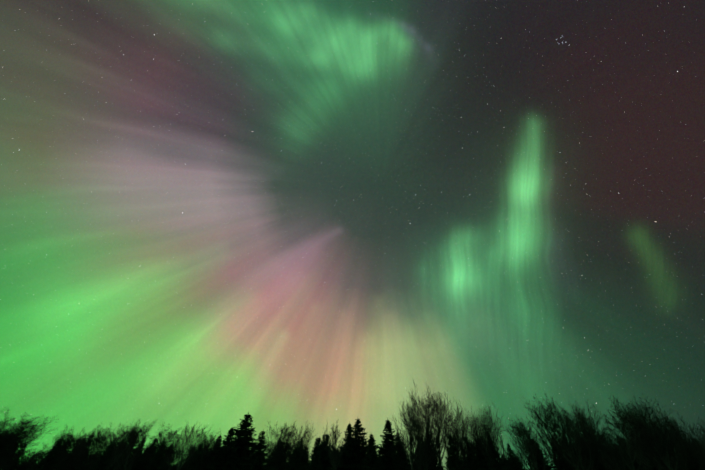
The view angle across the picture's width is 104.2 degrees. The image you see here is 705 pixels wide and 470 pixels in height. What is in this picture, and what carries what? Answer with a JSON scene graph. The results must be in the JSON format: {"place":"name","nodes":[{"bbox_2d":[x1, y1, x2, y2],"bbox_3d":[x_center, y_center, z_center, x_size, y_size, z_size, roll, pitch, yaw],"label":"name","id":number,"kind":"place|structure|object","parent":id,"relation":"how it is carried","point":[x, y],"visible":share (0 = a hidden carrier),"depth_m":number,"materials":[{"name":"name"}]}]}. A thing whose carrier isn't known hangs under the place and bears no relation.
{"place":"outdoors","nodes":[
{"label":"outdoors","id":0,"kind":"place"},
{"bbox_2d":[0,0,704,469],"label":"sky","id":1,"kind":"structure","parent":0,"point":[213,213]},
{"bbox_3d":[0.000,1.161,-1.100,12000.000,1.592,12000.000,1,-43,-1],"label":"ground","id":2,"kind":"structure","parent":0,"visible":0},
{"bbox_2d":[0,444,27,469],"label":"spruce tree","id":3,"kind":"object","parent":2,"relation":"on","point":[16,463],"visible":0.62,"depth_m":65.24,"materials":[{"name":"black plant"}]},
{"bbox_2d":[0,422,34,466],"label":"twiggy tree","id":4,"kind":"object","parent":2,"relation":"on","point":[21,448],"visible":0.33,"depth_m":52.22,"materials":[{"name":"black plant"}]},
{"bbox_2d":[0,406,58,469],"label":"twiggy tree","id":5,"kind":"object","parent":2,"relation":"on","point":[7,443],"visible":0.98,"depth_m":51.88,"materials":[{"name":"black plant"}]},
{"bbox_2d":[16,450,43,469],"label":"twiggy tree","id":6,"kind":"object","parent":2,"relation":"on","point":[25,463],"visible":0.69,"depth_m":101.78,"materials":[{"name":"black plant"}]},
{"bbox_2d":[25,447,50,468],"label":"twiggy tree","id":7,"kind":"object","parent":2,"relation":"on","point":[35,458],"visible":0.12,"depth_m":106.32,"materials":[{"name":"black plant"}]},
{"bbox_2d":[27,438,63,469],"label":"spruce tree","id":8,"kind":"object","parent":2,"relation":"on","point":[46,463],"visible":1,"depth_m":40.88,"materials":[{"name":"black plant"}]},
{"bbox_2d":[34,430,88,469],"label":"twiggy tree","id":9,"kind":"object","parent":2,"relation":"on","point":[63,445],"visible":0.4,"depth_m":48.26,"materials":[{"name":"black plant"}]},
{"bbox_2d":[57,435,93,469],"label":"spruce tree","id":10,"kind":"object","parent":2,"relation":"on","point":[85,448],"visible":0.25,"depth_m":62.72,"materials":[{"name":"black plant"}]},
{"bbox_2d":[62,427,93,454],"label":"bare tree","id":11,"kind":"object","parent":2,"relation":"on","point":[79,437],"visible":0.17,"depth_m":88.61,"materials":[{"name":"black plant"}]},
{"bbox_2d":[59,426,102,469],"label":"twiggy tree","id":12,"kind":"object","parent":2,"relation":"on","point":[72,462],"visible":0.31,"depth_m":50.78,"materials":[{"name":"black plant"}]},
{"bbox_2d":[73,424,122,469],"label":"twiggy tree","id":13,"kind":"object","parent":2,"relation":"on","point":[88,457],"visible":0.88,"depth_m":44.04,"materials":[{"name":"black plant"}]},
{"bbox_2d":[87,442,114,469],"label":"spruce tree","id":14,"kind":"object","parent":2,"relation":"on","point":[102,464],"visible":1,"depth_m":37.65,"materials":[{"name":"black plant"}]},
{"bbox_2d":[88,423,142,469],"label":"bare tree","id":15,"kind":"object","parent":2,"relation":"on","point":[118,449],"visible":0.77,"depth_m":41.71,"materials":[{"name":"black plant"}]},
{"bbox_2d":[103,420,153,469],"bbox_3d":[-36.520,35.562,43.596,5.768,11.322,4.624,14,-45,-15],"label":"bare tree","id":16,"kind":"object","parent":2,"relation":"on","point":[128,450],"visible":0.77,"depth_m":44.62,"materials":[{"name":"black plant"}]},
{"bbox_2d":[118,438,145,469],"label":"spruce tree","id":17,"kind":"object","parent":2,"relation":"on","point":[135,466],"visible":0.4,"depth_m":61.13,"materials":[{"name":"black plant"}]},
{"bbox_2d":[137,437,157,469],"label":"spruce tree","id":18,"kind":"object","parent":2,"relation":"on","point":[144,463],"visible":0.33,"depth_m":62.93,"materials":[{"name":"black plant"}]},
{"bbox_2d":[146,439,166,469],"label":"spruce tree","id":19,"kind":"object","parent":2,"relation":"on","point":[155,464],"visible":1,"depth_m":36.67,"materials":[{"name":"black plant"}]},
{"bbox_2d":[140,421,192,469],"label":"twiggy tree","id":20,"kind":"object","parent":2,"relation":"on","point":[173,444],"visible":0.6,"depth_m":47.58,"materials":[{"name":"black plant"}]},
{"bbox_2d":[170,447,187,469],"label":"twiggy tree","id":21,"kind":"object","parent":2,"relation":"on","point":[174,465],"visible":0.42,"depth_m":91.06,"materials":[{"name":"black plant"}]},
{"bbox_2d":[165,421,211,469],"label":"bare tree","id":22,"kind":"object","parent":2,"relation":"on","point":[188,439],"visible":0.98,"depth_m":42.47,"materials":[{"name":"black plant"}]},
{"bbox_2d":[184,443,203,469],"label":"spruce tree","id":23,"kind":"object","parent":2,"relation":"on","point":[195,463],"visible":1,"depth_m":38.99,"materials":[{"name":"black plant"}]},
{"bbox_2d":[182,441,220,469],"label":"twiggy tree","id":24,"kind":"object","parent":2,"relation":"on","point":[186,464],"visible":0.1,"depth_m":80.15,"materials":[{"name":"black plant"}]},
{"bbox_2d":[187,427,220,469],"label":"twiggy tree","id":25,"kind":"object","parent":2,"relation":"on","point":[206,455],"visible":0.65,"depth_m":47.85,"materials":[{"name":"black plant"}]},
{"bbox_2d":[215,435,221,446],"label":"spruce tree","id":26,"kind":"object","parent":2,"relation":"on","point":[219,439],"visible":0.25,"depth_m":104.05,"materials":[{"name":"black plant"}]},
{"bbox_2d":[206,427,242,469],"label":"spruce tree","id":27,"kind":"object","parent":2,"relation":"on","point":[226,452],"visible":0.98,"depth_m":45.37,"materials":[{"name":"black plant"}]},
{"bbox_2d":[203,412,268,469],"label":"spruce tree","id":28,"kind":"object","parent":2,"relation":"on","point":[244,433],"visible":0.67,"depth_m":49.69,"materials":[{"name":"black plant"}]},
{"bbox_2d":[240,429,274,469],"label":"spruce tree","id":29,"kind":"object","parent":2,"relation":"on","point":[256,460],"visible":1,"depth_m":41.47,"materials":[{"name":"black plant"}]},
{"bbox_2d":[264,439,285,465],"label":"twiggy tree","id":30,"kind":"object","parent":2,"relation":"on","point":[270,450],"visible":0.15,"depth_m":76.80,"materials":[{"name":"black plant"}]},
{"bbox_2d":[265,438,288,469],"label":"spruce tree","id":31,"kind":"object","parent":2,"relation":"on","point":[277,457],"visible":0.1,"depth_m":65.89,"materials":[{"name":"black plant"}]},
{"bbox_2d":[262,421,295,469],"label":"twiggy tree","id":32,"kind":"object","parent":2,"relation":"on","point":[284,446],"visible":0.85,"depth_m":51.62,"materials":[{"name":"black plant"}]},
{"bbox_2d":[283,441,306,469],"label":"spruce tree","id":33,"kind":"object","parent":2,"relation":"on","point":[295,463],"visible":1,"depth_m":43.65,"materials":[{"name":"black plant"}]},
{"bbox_2d":[288,439,309,469],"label":"spruce tree","id":34,"kind":"object","parent":2,"relation":"on","point":[304,463],"visible":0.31,"depth_m":69.83,"materials":[{"name":"black plant"}]},
{"bbox_2d":[282,421,316,469],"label":"bare tree","id":35,"kind":"object","parent":2,"relation":"on","point":[308,432],"visible":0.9,"depth_m":46.82,"materials":[{"name":"black plant"}]},
{"bbox_2d":[303,446,311,461],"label":"bare tree","id":36,"kind":"object","parent":2,"relation":"on","point":[307,452],"visible":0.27,"depth_m":73.91,"materials":[{"name":"black plant"}]},
{"bbox_2d":[307,438,322,469],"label":"spruce tree","id":37,"kind":"object","parent":2,"relation":"on","point":[315,458],"visible":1,"depth_m":40.53,"materials":[{"name":"black plant"}]},
{"bbox_2d":[310,433,332,469],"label":"spruce tree","id":38,"kind":"object","parent":2,"relation":"on","point":[324,458],"visible":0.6,"depth_m":62.76,"materials":[{"name":"black plant"}]},
{"bbox_2d":[321,442,341,467],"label":"twiggy tree","id":39,"kind":"object","parent":2,"relation":"on","point":[338,450],"visible":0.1,"depth_m":80.17,"materials":[{"name":"black plant"}]},
{"bbox_2d":[319,421,347,469],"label":"bare tree","id":40,"kind":"object","parent":2,"relation":"on","point":[333,449],"visible":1,"depth_m":45.00,"materials":[{"name":"black plant"}]},
{"bbox_2d":[335,421,360,469],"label":"spruce tree","id":41,"kind":"object","parent":2,"relation":"on","point":[349,446],"visible":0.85,"depth_m":46.56,"materials":[{"name":"black plant"}]},
{"bbox_2d":[335,419,387,469],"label":"spruce tree","id":42,"kind":"object","parent":2,"relation":"on","point":[361,450],"visible":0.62,"depth_m":47.58,"materials":[{"name":"black plant"}]},
{"bbox_2d":[359,434,384,469],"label":"spruce tree","id":43,"kind":"object","parent":2,"relation":"on","point":[371,455],"visible":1,"depth_m":43.44,"materials":[{"name":"black plant"}]},
{"bbox_2d":[366,434,382,459],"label":"spruce tree","id":44,"kind":"object","parent":2,"relation":"on","point":[373,438],"visible":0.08,"depth_m":73.29,"materials":[{"name":"black plant"}]},
{"bbox_2d":[375,417,414,469],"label":"spruce tree","id":45,"kind":"object","parent":2,"relation":"on","point":[387,448],"visible":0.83,"depth_m":48.39,"materials":[{"name":"black plant"}]},
{"bbox_2d":[390,433,410,469],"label":"spruce tree","id":46,"kind":"object","parent":2,"relation":"on","point":[400,456],"visible":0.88,"depth_m":42.04,"materials":[{"name":"black plant"}]},
{"bbox_2d":[381,432,425,469],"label":"bare tree","id":47,"kind":"object","parent":2,"relation":"on","point":[417,459],"visible":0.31,"depth_m":66.08,"materials":[{"name":"black plant"}]},
{"bbox_2d":[391,392,425,469],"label":"bare tree","id":48,"kind":"object","parent":2,"relation":"on","point":[404,421],"visible":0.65,"depth_m":43.03,"materials":[{"name":"black plant"}]},
{"bbox_2d":[395,380,449,469],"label":"bare tree","id":49,"kind":"object","parent":2,"relation":"on","point":[417,425],"visible":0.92,"depth_m":40.38,"materials":[{"name":"black plant"}]},
{"bbox_2d":[420,430,444,468],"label":"bare tree","id":50,"kind":"object","parent":2,"relation":"on","point":[435,444],"visible":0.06,"depth_m":70.81,"materials":[{"name":"black plant"}]},
{"bbox_2d":[422,437,445,469],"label":"spruce tree","id":51,"kind":"object","parent":2,"relation":"on","point":[433,466],"visible":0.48,"depth_m":40.14,"materials":[{"name":"black plant"}]},
{"bbox_2d":[415,392,455,469],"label":"bare tree","id":52,"kind":"object","parent":2,"relation":"on","point":[438,423],"visible":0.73,"depth_m":42.37,"materials":[{"name":"black plant"}]},
{"bbox_2d":[443,452,450,469],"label":"spruce tree","id":53,"kind":"object","parent":2,"relation":"on","point":[446,464],"visible":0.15,"depth_m":115.55,"materials":[{"name":"black plant"}]},
{"bbox_2d":[441,435,464,460],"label":"bare tree","id":54,"kind":"object","parent":2,"relation":"on","point":[449,446],"visible":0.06,"depth_m":65.48,"materials":[{"name":"black plant"}]},
{"bbox_2d":[438,402,470,463],"bbox_3d":[16.538,32.933,41.953,5.590,13.372,5.970,-5,-44,6],"label":"bare tree","id":55,"kind":"object","parent":2,"relation":"on","point":[457,417],"visible":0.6,"depth_m":43.28,"materials":[{"name":"black plant"}]},
{"bbox_2d":[445,433,466,469],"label":"spruce tree","id":56,"kind":"object","parent":2,"relation":"on","point":[453,460],"visible":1,"depth_m":37.52,"materials":[{"name":"black plant"}]},
{"bbox_2d":[445,414,482,469],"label":"bare tree","id":57,"kind":"object","parent":2,"relation":"on","point":[462,450],"visible":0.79,"depth_m":39.69,"materials":[{"name":"black plant"}]},
{"bbox_2d":[461,407,491,461],"bbox_3d":[19.279,32.403,40.669,5.034,12.346,4.036,-15,-46,16],"label":"bare tree","id":58,"kind":"object","parent":2,"relation":"on","point":[475,424],"visible":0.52,"depth_m":42.96,"materials":[{"name":"black plant"}]},
{"bbox_2d":[466,402,504,468],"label":"bare tree","id":59,"kind":"object","parent":2,"relation":"on","point":[489,424],"visible":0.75,"depth_m":39.79,"materials":[{"name":"black plant"}]},
{"bbox_2d":[472,417,510,469],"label":"bare tree","id":60,"kind":"object","parent":2,"relation":"on","point":[503,454],"visible":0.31,"depth_m":40.87,"materials":[{"name":"black plant"}]},
{"bbox_2d":[485,434,508,469],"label":"spruce tree","id":61,"kind":"object","parent":2,"relation":"on","point":[494,455],"visible":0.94,"depth_m":37.58,"materials":[{"name":"black plant"}]},
{"bbox_2d":[506,443,522,469],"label":"spruce tree","id":62,"kind":"object","parent":2,"relation":"on","point":[513,464],"visible":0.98,"depth_m":38.22,"materials":[{"name":"black plant"}]},
{"bbox_2d":[515,451,524,469],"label":"bare tree","id":63,"kind":"object","parent":2,"relation":"on","point":[520,460],"visible":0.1,"depth_m":131.49,"materials":[{"name":"black plant"}]},
{"bbox_2d":[499,414,550,469],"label":"bare tree","id":64,"kind":"object","parent":2,"relation":"on","point":[527,444],"visible":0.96,"depth_m":37.84,"materials":[{"name":"black plant"}]},
{"bbox_2d":[509,416,547,469],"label":"bare tree","id":65,"kind":"object","parent":2,"relation":"on","point":[521,453],"visible":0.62,"depth_m":39.18,"materials":[{"name":"black plant"}]},
{"bbox_2d":[531,436,557,469],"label":"spruce tree","id":66,"kind":"object","parent":2,"relation":"on","point":[540,463],"visible":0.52,"depth_m":40.05,"materials":[{"name":"black plant"}]},
{"bbox_2d":[523,402,577,469],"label":"bare tree","id":67,"kind":"object","parent":2,"relation":"on","point":[545,442],"visible":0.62,"depth_m":40.98,"materials":[{"name":"black plant"}]},
{"bbox_2d":[523,393,587,469],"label":"bare tree","id":68,"kind":"object","parent":2,"relation":"on","point":[553,419],"visible":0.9,"depth_m":39.97,"materials":[{"name":"black plant"}]},
{"bbox_2d":[539,432,579,469],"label":"bare tree","id":69,"kind":"object","parent":2,"relation":"on","point":[560,447],"visible":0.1,"depth_m":56.87,"materials":[{"name":"black plant"}]},
{"bbox_2d":[550,436,575,469],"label":"spruce tree","id":70,"kind":"object","parent":2,"relation":"on","point":[563,466],"visible":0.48,"depth_m":44.46,"materials":[{"name":"black plant"}]},
{"bbox_2d":[550,418,600,469],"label":"bare tree","id":71,"kind":"object","parent":2,"relation":"on","point":[580,456],"visible":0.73,"depth_m":38.51,"materials":[{"name":"black plant"}]},
{"bbox_2d":[562,411,610,468],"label":"bare tree","id":72,"kind":"object","parent":2,"relation":"on","point":[585,437],"visible":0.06,"depth_m":43.15,"materials":[{"name":"black plant"}]},
{"bbox_2d":[550,400,623,469],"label":"bare tree","id":73,"kind":"object","parent":2,"relation":"on","point":[596,457],"visible":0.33,"depth_m":41.09,"materials":[{"name":"black plant"}]},
{"bbox_2d":[568,404,613,469],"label":"bare tree","id":74,"kind":"object","parent":2,"relation":"on","point":[588,431],"visible":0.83,"depth_m":39.58,"materials":[{"name":"black plant"}]},
{"bbox_2d":[584,416,649,469],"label":"bare tree","id":75,"kind":"object","parent":2,"relation":"on","point":[612,456],"visible":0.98,"depth_m":36.83,"materials":[{"name":"black plant"}]},
{"bbox_2d":[592,402,667,469],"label":"bare tree","id":76,"kind":"object","parent":2,"relation":"on","point":[620,415],"visible":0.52,"depth_m":44.00,"materials":[{"name":"black plant"}]},
{"bbox_2d":[619,393,667,469],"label":"bare tree","id":77,"kind":"object","parent":2,"relation":"on","point":[658,462],"visible":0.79,"depth_m":40.60,"materials":[{"name":"black plant"}]},
{"bbox_2d":[615,419,678,469],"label":"bare tree","id":78,"kind":"object","parent":2,"relation":"on","point":[664,447],"visible":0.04,"depth_m":41.44,"materials":[{"name":"black plant"}]},
{"bbox_2d":[609,395,697,469],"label":"bare tree","id":79,"kind":"object","parent":2,"relation":"on","point":[665,461],"visible":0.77,"depth_m":39.86,"materials":[{"name":"black plant"}]},
{"bbox_2d":[637,420,693,469],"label":"bare tree","id":80,"kind":"object","parent":2,"relation":"on","point":[685,464],"visible":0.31,"depth_m":39.45,"materials":[{"name":"black plant"}]},
{"bbox_2d":[647,412,704,464],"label":"bare tree","id":81,"kind":"object","parent":2,"relation":"on","point":[674,422],"visible":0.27,"depth_m":43.48,"materials":[{"name":"black plant"}]},
{"bbox_2d":[663,412,704,469],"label":"bare tree","id":82,"kind":"object","parent":2,"relation":"on","point":[679,433],"visible":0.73,"depth_m":40.83,"materials":[{"name":"black plant"}]},
{"bbox_2d":[687,417,704,454],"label":"bare tree","id":83,"kind":"object","parent":2,"relation":"on","point":[700,429],"visible":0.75,"depth_m":45.87,"materials":[{"name":"black plant"}]}
]}

